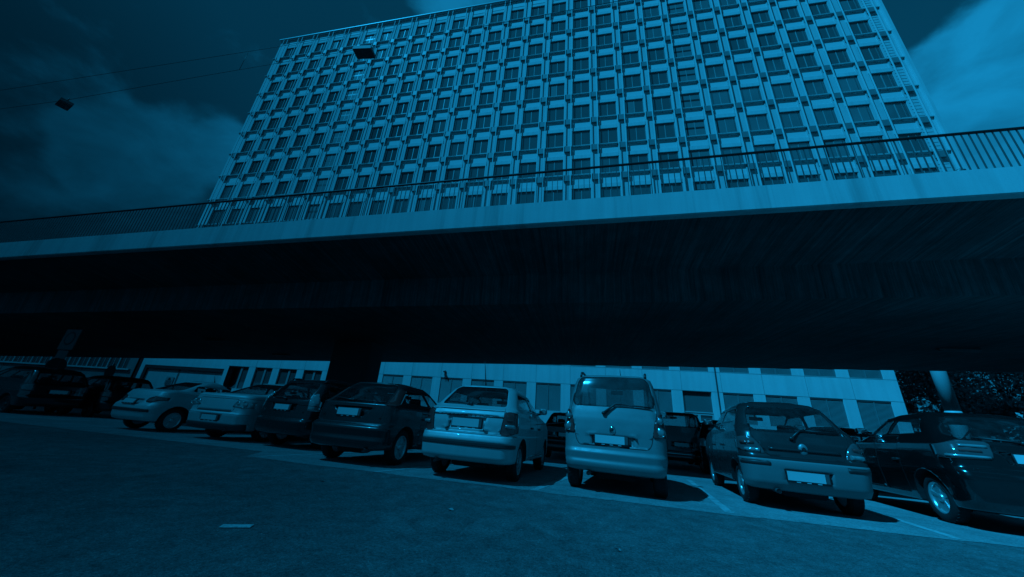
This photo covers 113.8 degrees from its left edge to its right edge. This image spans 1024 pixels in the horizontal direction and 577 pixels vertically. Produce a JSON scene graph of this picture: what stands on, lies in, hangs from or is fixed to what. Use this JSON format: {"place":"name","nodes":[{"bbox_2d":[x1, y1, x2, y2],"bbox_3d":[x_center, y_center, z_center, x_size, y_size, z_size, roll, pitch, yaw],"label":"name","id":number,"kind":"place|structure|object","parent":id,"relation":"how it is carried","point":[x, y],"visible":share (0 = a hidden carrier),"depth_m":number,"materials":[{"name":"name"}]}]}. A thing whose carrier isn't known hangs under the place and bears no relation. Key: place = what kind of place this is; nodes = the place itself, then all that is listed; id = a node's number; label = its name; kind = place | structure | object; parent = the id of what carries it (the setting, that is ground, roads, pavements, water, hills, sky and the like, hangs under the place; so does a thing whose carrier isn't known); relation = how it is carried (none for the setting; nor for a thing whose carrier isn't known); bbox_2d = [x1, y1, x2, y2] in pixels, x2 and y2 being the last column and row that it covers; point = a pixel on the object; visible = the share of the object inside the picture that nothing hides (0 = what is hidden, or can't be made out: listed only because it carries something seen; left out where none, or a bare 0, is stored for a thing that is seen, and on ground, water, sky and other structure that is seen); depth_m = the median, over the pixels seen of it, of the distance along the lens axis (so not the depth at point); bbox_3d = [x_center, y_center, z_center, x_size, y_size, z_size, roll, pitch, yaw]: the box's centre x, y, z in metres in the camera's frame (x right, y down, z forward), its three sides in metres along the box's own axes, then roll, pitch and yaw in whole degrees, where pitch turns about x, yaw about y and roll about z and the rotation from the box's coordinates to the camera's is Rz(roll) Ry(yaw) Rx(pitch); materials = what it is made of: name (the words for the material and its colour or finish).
{"place":"outdoors","nodes":[
{"label":"outdoors","id":0,"kind":"place"},
{"bbox_2d":[222,366,240,392],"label":"window","id":1,"kind":"structure","parent":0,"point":[231,377],"depth_m":19.73,"materials":[{"name":"black glass"}]},
{"bbox_2d":[0,0,519,90],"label":"span wire","id":2,"kind":"object","parent":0,"point":[278,46],"visible":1,"depth_m":9.81,"materials":[{"name":"black metal"}]},
{"bbox_2d":[2,0,622,108],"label":"span wire","id":3,"kind":"object","parent":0,"point":[338,52],"visible":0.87,"depth_m":9.19,"materials":[{"name":"black metal"}]},
{"bbox_2d":[352,45,375,58],"bbox_3d":[-3.963,-6.394,8.993,0.520,0.240,0.280,2,-21,6],"label":"hanging lamp","id":4,"kind":"object","parent":3,"relation":"hanging from","point":[364,52],"visible":1,"depth_m":8.91,"materials":[{"name":"grey"}]},
{"bbox_2d":[0,421,1023,576],"bbox_3d":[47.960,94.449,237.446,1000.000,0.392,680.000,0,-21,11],"label":"ground","id":5,"kind":"structure","parent":0,"point":[76,503],"depth_m":3.05,"materials":[{"name":"grey asphalt"}]},
{"bbox_2d":[0,356,143,384],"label":"building","id":6,"kind":"structure","parent":5,"relation":"on","point":[97,366],"depth_m":43.37,"materials":[{"name":"black"}]},
{"bbox_2d":[0,126,1023,397],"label":"road bridge","id":7,"kind":"structure","parent":5,"relation":"on","point":[912,272],"depth_m":11.68,"materials":[{"name":"concrete"}]},
{"bbox_2d":[0,406,1023,546],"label":"parking bays","id":8,"kind":"object","parent":5,"relation":"on","point":[983,527],"visible":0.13,"depth_m":6.09,"materials":[{"name":"grey asphalt"}]},
{"bbox_2d":[33,327,82,408],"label":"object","id":9,"kind":"object","parent":8,"relation":"on","point":[67,342],"visible":0.88,"depth_m":16.34,"materials":[{"name":"grey metal"}]},
{"bbox_2d":[0,366,124,414],"bbox_3d":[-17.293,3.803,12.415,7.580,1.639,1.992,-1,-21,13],"label":"parked car","id":10,"kind":"object","parent":8,"relation":"on","point":[64,391],"visible":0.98,"depth_m":12.06,"materials":[{"name":"black metal"}]},
{"bbox_2d":[44,375,153,416],"bbox_3d":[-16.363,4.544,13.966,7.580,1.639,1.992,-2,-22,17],"label":"parked car","id":11,"kind":"object","parent":8,"relation":"on","point":[96,401],"visible":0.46,"depth_m":13.37,"materials":[{"name":"black metal"}]},
{"bbox_2d":[111,378,250,433],"bbox_3d":[-9.977,3.729,10.863,1.840,1.690,3.831,-2,-24,16],"label":"parked car","id":12,"kind":"object","parent":8,"relation":"on","point":[166,408],"visible":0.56,"depth_m":9.39,"materials":[{"name":"silver metal"}]},
{"bbox_2d":[186,384,296,441],"bbox_3d":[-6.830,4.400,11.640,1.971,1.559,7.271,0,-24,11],"label":"parked car","id":13,"kind":"object","parent":8,"relation":"on","point":[213,415],"visible":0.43,"depth_m":8.44,"materials":[{"name":"silver metal"}]},
{"bbox_2d":[197,378,353,449],"bbox_3d":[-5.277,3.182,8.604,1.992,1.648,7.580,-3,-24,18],"label":"parked car","id":14,"kind":"object","parent":8,"relation":"on","point":[291,408],"visible":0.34,"depth_m":8.01,"materials":[{"name":"black metal"}]},
{"bbox_2d":[309,382,436,465],"bbox_3d":[-2.584,3.193,7.963,1.948,1.541,4.150,-1,-24,14],"label":"parked car","id":15,"kind":"object","parent":8,"relation":"on","point":[367,417],"visible":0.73,"depth_m":6.33,"materials":[{"name":"black metal"}]},
{"bbox_2d":[422,367,547,481],"bbox_3d":[-0.237,2.855,7.314,1.874,2.015,4.210,-2,-24,15],"label":"parked car","id":16,"kind":"object","parent":8,"relation":"on","point":[477,426],"visible":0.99,"depth_m":5.54,"materials":[{"name":"silver metal"}]},
{"bbox_2d":[545,412,565,457],"bbox_3d":[2.318,5.674,13.013,1.948,1.541,4.150,-2,-21,15],"label":"parked car","id":17,"kind":"object","parent":8,"relation":"on","point":[556,436],"visible":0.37,"depth_m":11.41,"materials":[{"name":"black metal"}]},
{"bbox_2d":[536,372,667,498],"bbox_3d":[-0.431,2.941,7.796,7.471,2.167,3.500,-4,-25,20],"label":"parked car","id":18,"kind":"object","parent":8,"relation":"on","point":[615,429],"visible":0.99,"depth_m":5.38,"materials":[{"name":"silver metal"}]},
{"bbox_2d":[663,412,702,471],"bbox_3d":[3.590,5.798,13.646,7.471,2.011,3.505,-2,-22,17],"label":"parked car","id":19,"kind":"object","parent":8,"relation":"on","point":[682,429],"visible":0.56,"depth_m":11.39,"materials":[{"name":"black metal"}]},
{"bbox_2d":[686,479,733,512],"bbox_3d":[3.632,3.856,6.357,0.110,0.205,4.600,-4,-22,20],"label":"parking line","id":20,"kind":"object","parent":8,"relation":"on","point":[717,502],"visible":1,"depth_m":5.49,"materials":[{"name":"paint"}]},
{"bbox_2d":[694,420,733,472],"bbox_3d":[7.343,5.931,11.567,1.996,2.532,3.839,-4,-22,21],"label":"parked car","id":21,"kind":"object","parent":8,"relation":"on","point":[704,430],"visible":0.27,"depth_m":10.69,"materials":[{"name":"black metal"}]},
{"bbox_2d":[703,402,872,516],"bbox_3d":[5.014,3.617,6.416,1.996,2.532,3.840,-3,-24,19],"label":"parked car","id":22,"kind":"object","parent":8,"relation":"on","point":[799,461],"visible":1,"depth_m":5.12,"materials":[{"name":"grey metal"}]},
{"bbox_2d":[805,426,871,441],"bbox_3d":[10.598,5.482,11.091,1.941,1.667,4.213,-3,-22,19],"label":"parked car","id":23,"kind":"object","parent":8,"relation":"on","point":[853,434],"visible":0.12,"depth_m":10.07,"materials":[{"name":"black metal"}]},
{"bbox_2d":[829,498,964,539],"bbox_3d":[6.139,3.870,5.896,0.110,0.204,4.600,-4,-22,22],"label":"parking line","id":24,"kind":"object","parent":8,"relation":"on","point":[938,532],"visible":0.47,"depth_m":4.62,"materials":[{"name":"paint"}]},
{"bbox_2d":[855,412,1023,524],"bbox_3d":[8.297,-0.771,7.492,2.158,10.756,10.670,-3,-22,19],"label":"parked car","id":25,"kind":"object","parent":8,"relation":"on","point":[955,468],"visible":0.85,"depth_m":5.12,"materials":[{"name":"black metal"}]},
{"bbox_2d":[135,0,967,434],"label":"office tower","id":26,"kind":"structure","parent":5,"relation":"on","point":[619,82],"depth_m":39.71,"materials":[{"name":"white concrete"}]},
{"bbox_2d":[227,367,248,388],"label":"open window","id":27,"kind":"structure","parent":26,"relation":"in","point":[243,372],"depth_m":36.18,"materials":[{"name":"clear glass"}]},
{"bbox_2d":[251,368,272,385],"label":"open window","id":28,"kind":"structure","parent":26,"relation":"in","point":[262,375],"depth_m":35.80,"materials":[{"name":"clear glass"}]},
{"bbox_2d":[276,369,296,384],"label":"open window","id":29,"kind":"structure","parent":26,"relation":"in","point":[285,375],"depth_m":35.25,"materials":[{"name":"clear glass"}]},
{"bbox_2d":[303,370,321,379],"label":"open window","id":30,"kind":"structure","parent":26,"relation":"in","point":[308,375],"depth_m":34.73,"materials":[{"name":"black glass"}]},
{"bbox_2d":[383,148,398,161],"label":"window","id":31,"kind":"structure","parent":26,"relation":"in","point":[390,154],"depth_m":44.18,"materials":[{"name":"black glass"}]},
{"bbox_2d":[382,375,402,383],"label":"louvred window","id":32,"kind":"structure","parent":26,"relation":"in","point":[397,379],"depth_m":32.86,"materials":[{"name":"grey glass"}]},
{"bbox_2d":[404,146,420,159],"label":"window","id":33,"kind":"structure","parent":26,"relation":"in","point":[411,152],"depth_m":43.57,"materials":[{"name":"black glass"}]},
{"bbox_2d":[409,376,432,401],"bbox_3d":[-8.768,9.620,32.023,2.192,2.276,0.180,0,-21,11],"label":"louvred window","id":34,"kind":"structure","parent":26,"relation":"in","point":[423,383],"depth_m":32.09,"materials":[{"name":"grey glass"}]},
{"bbox_2d":[421,170,436,184],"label":"window","id":35,"kind":"structure","parent":26,"relation":"in","point":[427,176],"depth_m":41.57,"materials":[{"name":"black glass"}]},
{"bbox_2d":[426,144,442,158],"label":"window","id":36,"kind":"structure","parent":26,"relation":"in","point":[433,150],"depth_m":42.97,"materials":[{"name":"black glass"}]},
{"bbox_2d":[438,378,462,402],"bbox_3d":[-5.778,9.615,31.421,2.192,2.276,0.180,0,-21,11],"label":"louvred window","id":37,"kind":"structure","parent":26,"relation":"in","point":[448,385],"depth_m":31.54,"materials":[{"name":"grey glass"}]},
{"bbox_2d":[444,168,460,183],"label":"window","id":38,"kind":"structure","parent":26,"relation":"in","point":[450,174],"depth_m":40.97,"materials":[{"name":"black glass"}]},
{"bbox_2d":[449,142,464,156],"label":"window","id":39,"kind":"structure","parent":26,"relation":"in","point":[455,148],"depth_m":42.35,"materials":[{"name":"black glass"}]},
{"bbox_2d":[453,118,467,130],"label":"window","id":40,"kind":"structure","parent":26,"relation":"in","point":[459,124],"depth_m":43.82,"materials":[{"name":"black glass"}]},
{"bbox_2d":[464,195,480,207],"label":"window","id":41,"kind":"structure","parent":26,"relation":"in","point":[474,203],"depth_m":38.89,"materials":[{"name":"black glass"}]},
{"bbox_2d":[468,166,484,181],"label":"window","id":42,"kind":"structure","parent":26,"relation":"in","point":[474,171],"depth_m":40.35,"materials":[{"name":"black glass"}]},
{"bbox_2d":[472,140,487,154],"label":"window","id":43,"kind":"structure","parent":26,"relation":"in","point":[479,147],"depth_m":41.74,"materials":[{"name":"black glass"}]},
{"bbox_2d":[475,115,490,128],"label":"window","id":44,"kind":"structure","parent":26,"relation":"in","point":[482,121],"depth_m":43.21,"materials":[{"name":"black glass"}]},
{"bbox_2d":[491,193,507,205],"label":"window","id":45,"kind":"structure","parent":26,"relation":"in","point":[503,197],"depth_m":38.31,"materials":[{"name":"black glass"}]},
{"bbox_2d":[493,165,509,180],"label":"window","id":46,"kind":"structure","parent":26,"relation":"in","point":[499,169],"depth_m":39.75,"materials":[{"name":"black glass"}]},
{"bbox_2d":[496,138,512,152],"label":"window","id":47,"kind":"structure","parent":26,"relation":"in","point":[505,144],"depth_m":41.13,"materials":[{"name":"black glass"}]},
{"bbox_2d":[499,113,514,126],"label":"window","id":48,"kind":"structure","parent":26,"relation":"in","point":[505,119],"depth_m":42.60,"materials":[{"name":"black glass"}]},
{"bbox_2d":[501,89,516,102],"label":"window","id":49,"kind":"structure","parent":26,"relation":"in","point":[509,95],"depth_m":44.06,"materials":[{"name":"black glass"}]},
{"bbox_2d":[503,381,526,408],"bbox_3d":[0.202,9.605,30.217,2.192,2.276,0.180,0,-21,11],"label":"louvred window","id":50,"kind":"structure","parent":26,"relation":"in","point":[519,386],"depth_m":30.35,"materials":[{"name":"grey glass"}]},
{"bbox_2d":[516,192,534,203],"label":"window","id":51,"kind":"structure","parent":26,"relation":"in","point":[523,197],"depth_m":37.71,"materials":[{"name":"black glass"}]},
{"bbox_2d":[518,163,535,178],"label":"window","id":52,"kind":"structure","parent":26,"relation":"in","point":[525,167],"depth_m":39.14,"materials":[{"name":"black glass"}]},
{"bbox_2d":[520,135,537,150],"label":"window","id":53,"kind":"structure","parent":26,"relation":"in","point":[527,142],"depth_m":40.53,"materials":[{"name":"black glass"}]},
{"bbox_2d":[523,110,538,123],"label":"window","id":54,"kind":"structure","parent":26,"relation":"in","point":[530,117],"depth_m":41.98,"materials":[{"name":"black glass"}]},
{"bbox_2d":[524,87,539,99],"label":"window","id":55,"kind":"structure","parent":26,"relation":"in","point":[534,92],"depth_m":43.45,"materials":[{"name":"black glass"}]},
{"bbox_2d":[535,383,560,410],"bbox_3d":[3.192,9.600,29.615,2.192,2.276,0.180,0,-21,11],"label":"louvred window","id":56,"kind":"structure","parent":26,"relation":"in","point":[547,395],"depth_m":29.59,"materials":[{"name":"grey glass"}]},
{"bbox_2d":[544,190,561,201],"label":"window","id":57,"kind":"structure","parent":26,"relation":"in","point":[551,195],"depth_m":37.11,"materials":[{"name":"black glass"}]},
{"bbox_2d":[545,160,562,176],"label":"window","id":58,"kind":"structure","parent":26,"relation":"in","point":[551,165],"depth_m":38.53,"materials":[{"name":"black glass"}]},
{"bbox_2d":[546,133,563,147],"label":"window","id":59,"kind":"structure","parent":26,"relation":"in","point":[552,140],"depth_m":39.92,"materials":[{"name":"black glass"}]},
{"bbox_2d":[547,107,563,121],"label":"window","id":60,"kind":"structure","parent":26,"relation":"in","point":[554,114],"depth_m":41.38,"materials":[{"name":"black glass"}]},
{"bbox_2d":[548,84,564,96],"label":"window","id":61,"kind":"structure","parent":26,"relation":"in","point":[558,89],"depth_m":42.83,"materials":[{"name":"black glass"}]},
{"bbox_2d":[572,131,589,145],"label":"window","id":62,"kind":"structure","parent":26,"relation":"in","point":[579,138],"depth_m":39.31,"materials":[{"name":"black glass"}]},
{"bbox_2d":[572,105,589,118],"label":"window","id":63,"kind":"structure","parent":26,"relation":"in","point":[582,111],"depth_m":40.77,"materials":[{"name":"black glass"}]},
{"bbox_2d":[573,81,588,93],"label":"window","id":64,"kind":"structure","parent":26,"relation":"in","point":[583,86],"depth_m":42.23,"materials":[{"name":"clear glass"}]},
{"bbox_2d":[572,189,590,199],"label":"window","id":65,"kind":"structure","parent":26,"relation":"in","point":[583,193],"depth_m":36.53,"materials":[{"name":"clear glass"}]},
{"bbox_2d":[572,158,590,174],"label":"window","id":66,"kind":"structure","parent":26,"relation":"in","point":[577,163],"depth_m":37.92,"materials":[{"name":"clear glass"}]},
{"bbox_2d":[597,78,614,90],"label":"window","id":67,"kind":"structure","parent":26,"relation":"in","point":[606,84],"depth_m":41.63,"materials":[{"name":"clear glass"}]},
{"bbox_2d":[598,102,615,116],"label":"window","id":68,"kind":"structure","parent":26,"relation":"in","point":[604,109],"depth_m":40.16,"materials":[{"name":"clear glass"}]},
{"bbox_2d":[599,128,617,143],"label":"window","id":69,"kind":"structure","parent":26,"relation":"in","point":[605,135],"depth_m":38.70,"materials":[{"name":"clear glass"}]},
{"bbox_2d":[600,156,618,172],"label":"window","id":70,"kind":"structure","parent":26,"relation":"in","point":[603,160],"depth_m":37.29,"materials":[{"name":"clear glass"}]},
{"bbox_2d":[601,187,620,197],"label":"window","id":71,"kind":"structure","parent":26,"relation":"in","point":[613,193],"depth_m":35.94,"materials":[{"name":"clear glass"}]},
{"bbox_2d":[623,74,640,87],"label":"window","id":72,"kind":"structure","parent":26,"relation":"in","point":[632,81],"depth_m":41.02,"materials":[{"name":"clear glass"}]},
{"bbox_2d":[625,99,643,113],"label":"window","id":73,"kind":"structure","parent":26,"relation":"in","point":[631,106],"depth_m":39.55,"materials":[{"name":"clear glass"}]},
{"bbox_2d":[626,125,645,141],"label":"window","id":74,"kind":"structure","parent":26,"relation":"in","point":[635,132],"depth_m":38.10,"materials":[{"name":"clear glass"}]},
{"bbox_2d":[628,154,648,170],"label":"window","id":75,"kind":"structure","parent":26,"relation":"in","point":[643,157],"depth_m":36.67,"materials":[{"name":"clear glass"}]},
{"bbox_2d":[630,185,650,194],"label":"window","id":76,"kind":"structure","parent":26,"relation":"in","point":[643,187],"depth_m":35.35,"materials":[{"name":"clear glass"}]},
{"bbox_2d":[652,96,671,110],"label":"window","id":77,"kind":"structure","parent":26,"relation":"in","point":[659,103],"depth_m":38.95,"materials":[{"name":"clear glass"}]},
{"bbox_2d":[654,389,672,411],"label":"louvred window","id":78,"kind":"structure","parent":26,"relation":"in","point":[664,398],"depth_m":27.78,"materials":[{"name":"grey glass"}]},
{"bbox_2d":[655,123,675,138],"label":"window","id":79,"kind":"structure","parent":26,"relation":"in","point":[663,131],"depth_m":37.49,"materials":[{"name":"clear glass"}]},
{"bbox_2d":[658,152,678,168],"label":"window","id":80,"kind":"structure","parent":26,"relation":"in","point":[669,155],"depth_m":36.07,"materials":[{"name":"clear glass"}]},
{"bbox_2d":[680,93,700,107],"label":"window","id":81,"kind":"structure","parent":26,"relation":"in","point":[687,100],"depth_m":38.33,"materials":[{"name":"clear glass"}]},
{"bbox_2d":[684,120,705,136],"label":"window","id":82,"kind":"structure","parent":26,"relation":"in","point":[692,128],"depth_m":36.87,"materials":[{"name":"clear glass"}]},
{"bbox_2d":[682,391,713,420],"bbox_3d":[15.119,10.127,27.038,2.192,3.432,0.130,0,-21,11],"label":"glazed door","id":83,"kind":"structure","parent":26,"relation":"in","point":[699,404],"depth_m":27.31,"materials":[{"name":"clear glass"}]},
{"bbox_2d":[688,149,710,166],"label":"window","id":84,"kind":"structure","parent":26,"relation":"in","point":[695,153],"depth_m":35.43,"materials":[{"name":"clear glass"}]},
{"bbox_2d":[709,90,730,104],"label":"window","id":85,"kind":"structure","parent":26,"relation":"in","point":[721,97],"depth_m":37.74,"materials":[{"name":"clear glass"}]},
{"bbox_2d":[714,117,736,133],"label":"window","id":86,"kind":"structure","parent":26,"relation":"in","point":[723,125],"depth_m":36.26,"materials":[{"name":"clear glass"}]},
{"bbox_2d":[720,147,743,164],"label":"window","id":87,"kind":"structure","parent":26,"relation":"in","point":[734,149],"depth_m":34.82,"materials":[{"name":"clear glass"}]},
{"bbox_2d":[723,393,757,424],"bbox_3d":[18.142,9.575,26.605,2.192,2.276,0.180,0,-21,11],"label":"louvred window","id":88,"kind":"structure","parent":26,"relation":"in","point":[730,399],"depth_m":26.76,"materials":[{"name":"grey glass"}]},
{"bbox_2d":[739,86,761,101],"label":"window","id":89,"kind":"structure","parent":26,"relation":"in","point":[750,94],"depth_m":37.12,"materials":[{"name":"clear glass"}]},
{"bbox_2d":[746,114,769,130],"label":"window","id":90,"kind":"structure","parent":26,"relation":"in","point":[755,122],"depth_m":35.67,"materials":[{"name":"clear glass"}]},
{"bbox_2d":[753,144,777,162],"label":"window","id":91,"kind":"structure","parent":26,"relation":"in","point":[760,147],"depth_m":34.19,"materials":[{"name":"clear glass"}]},
{"bbox_2d":[760,368,790,374],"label":"louvred window","id":92,"kind":"structure","parent":26,"relation":"in","point":[777,371],"depth_m":27.09,"materials":[{"name":"grey glass"}]},
{"bbox_2d":[765,395,802,426],"bbox_3d":[21.132,9.570,26.003,2.192,2.276,0.180,0,-21,11],"label":"louvred window","id":93,"kind":"structure","parent":26,"relation":"in","point":[774,420],"depth_m":25.97,"materials":[{"name":"grey glass"}]},
{"bbox_2d":[779,111,803,127],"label":"window","id":94,"kind":"structure","parent":26,"relation":"in","point":[788,119],"depth_m":35.04,"materials":[{"name":"clear glass"}]},
{"bbox_2d":[787,142,811,159],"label":"window","id":95,"kind":"structure","parent":26,"relation":"in","point":[799,144],"depth_m":33.58,"materials":[{"name":"clear glass"}]},
{"bbox_2d":[803,369,835,376],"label":"louvred window","id":96,"kind":"structure","parent":26,"relation":"in","point":[807,372],"depth_m":26.47,"materials":[{"name":"grey glass"}]},
{"bbox_2d":[813,108,837,125],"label":"window","id":97,"kind":"structure","parent":26,"relation":"in","point":[822,116],"depth_m":34.44,"materials":[{"name":"clear glass"}]},
{"bbox_2d":[810,398,848,427],"bbox_3d":[24.122,9.565,25.401,2.192,2.276,0.180,0,-21,11],"label":"louvred window","id":98,"kind":"structure","parent":26,"relation":"in","point":[833,409],"depth_m":25.40,"materials":[{"name":"grey glass"}]},
{"bbox_2d":[823,139,849,157],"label":"window","id":99,"kind":"structure","parent":26,"relation":"in","point":[836,154],"depth_m":32.95,"materials":[{"name":"clear glass"}]},
{"bbox_2d":[848,370,882,378],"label":"louvred window","id":100,"kind":"structure","parent":26,"relation":"in","point":[869,374],"depth_m":25.85,"materials":[{"name":"grey glass"}]},
{"bbox_2d":[860,136,887,154],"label":"window","id":101,"kind":"structure","parent":26,"relation":"in","point":[876,145],"depth_m":32.34,"materials":[{"name":"clear glass"}]},
{"bbox_2d":[856,400,899,433],"bbox_3d":[27.112,9.561,24.799,2.192,2.276,0.180,0,-21,11],"label":"louvred window","id":102,"kind":"structure","parent":26,"relation":"in","point":[873,414],"depth_m":24.80,"materials":[{"name":"grey glass"}]},
{"bbox_2d":[904,399,940,429],"bbox_3d":[32.250,11.162,25.974,2.818,4.941,2.840,-11,-25,35],"label":"tree","id":103,"kind":"object","parent":5,"relation":"on","point":[917,406],"visible":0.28,"depth_m":26.07,"materials":[{"name":"green plant"}]},
{"bbox_2d":[894,370,1023,432],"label":"tree","id":104,"kind":"object","parent":5,"relation":"on","point":[922,383],"visible":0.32,"depth_m":34.70,"materials":[{"name":"green plant"}]},
{"bbox_2d":[934,371,1023,411],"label":"tree","id":105,"kind":"object","parent":5,"relation":"on","point":[1016,388],"visible":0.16,"depth_m":35.49,"materials":[{"name":"green plant"}]},
{"bbox_2d":[963,396,1023,418],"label":"tree","id":106,"kind":"object","parent":5,"relation":"on","point":[1014,409],"visible":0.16,"depth_m":26.18,"materials":[{"name":"green plant"}]},
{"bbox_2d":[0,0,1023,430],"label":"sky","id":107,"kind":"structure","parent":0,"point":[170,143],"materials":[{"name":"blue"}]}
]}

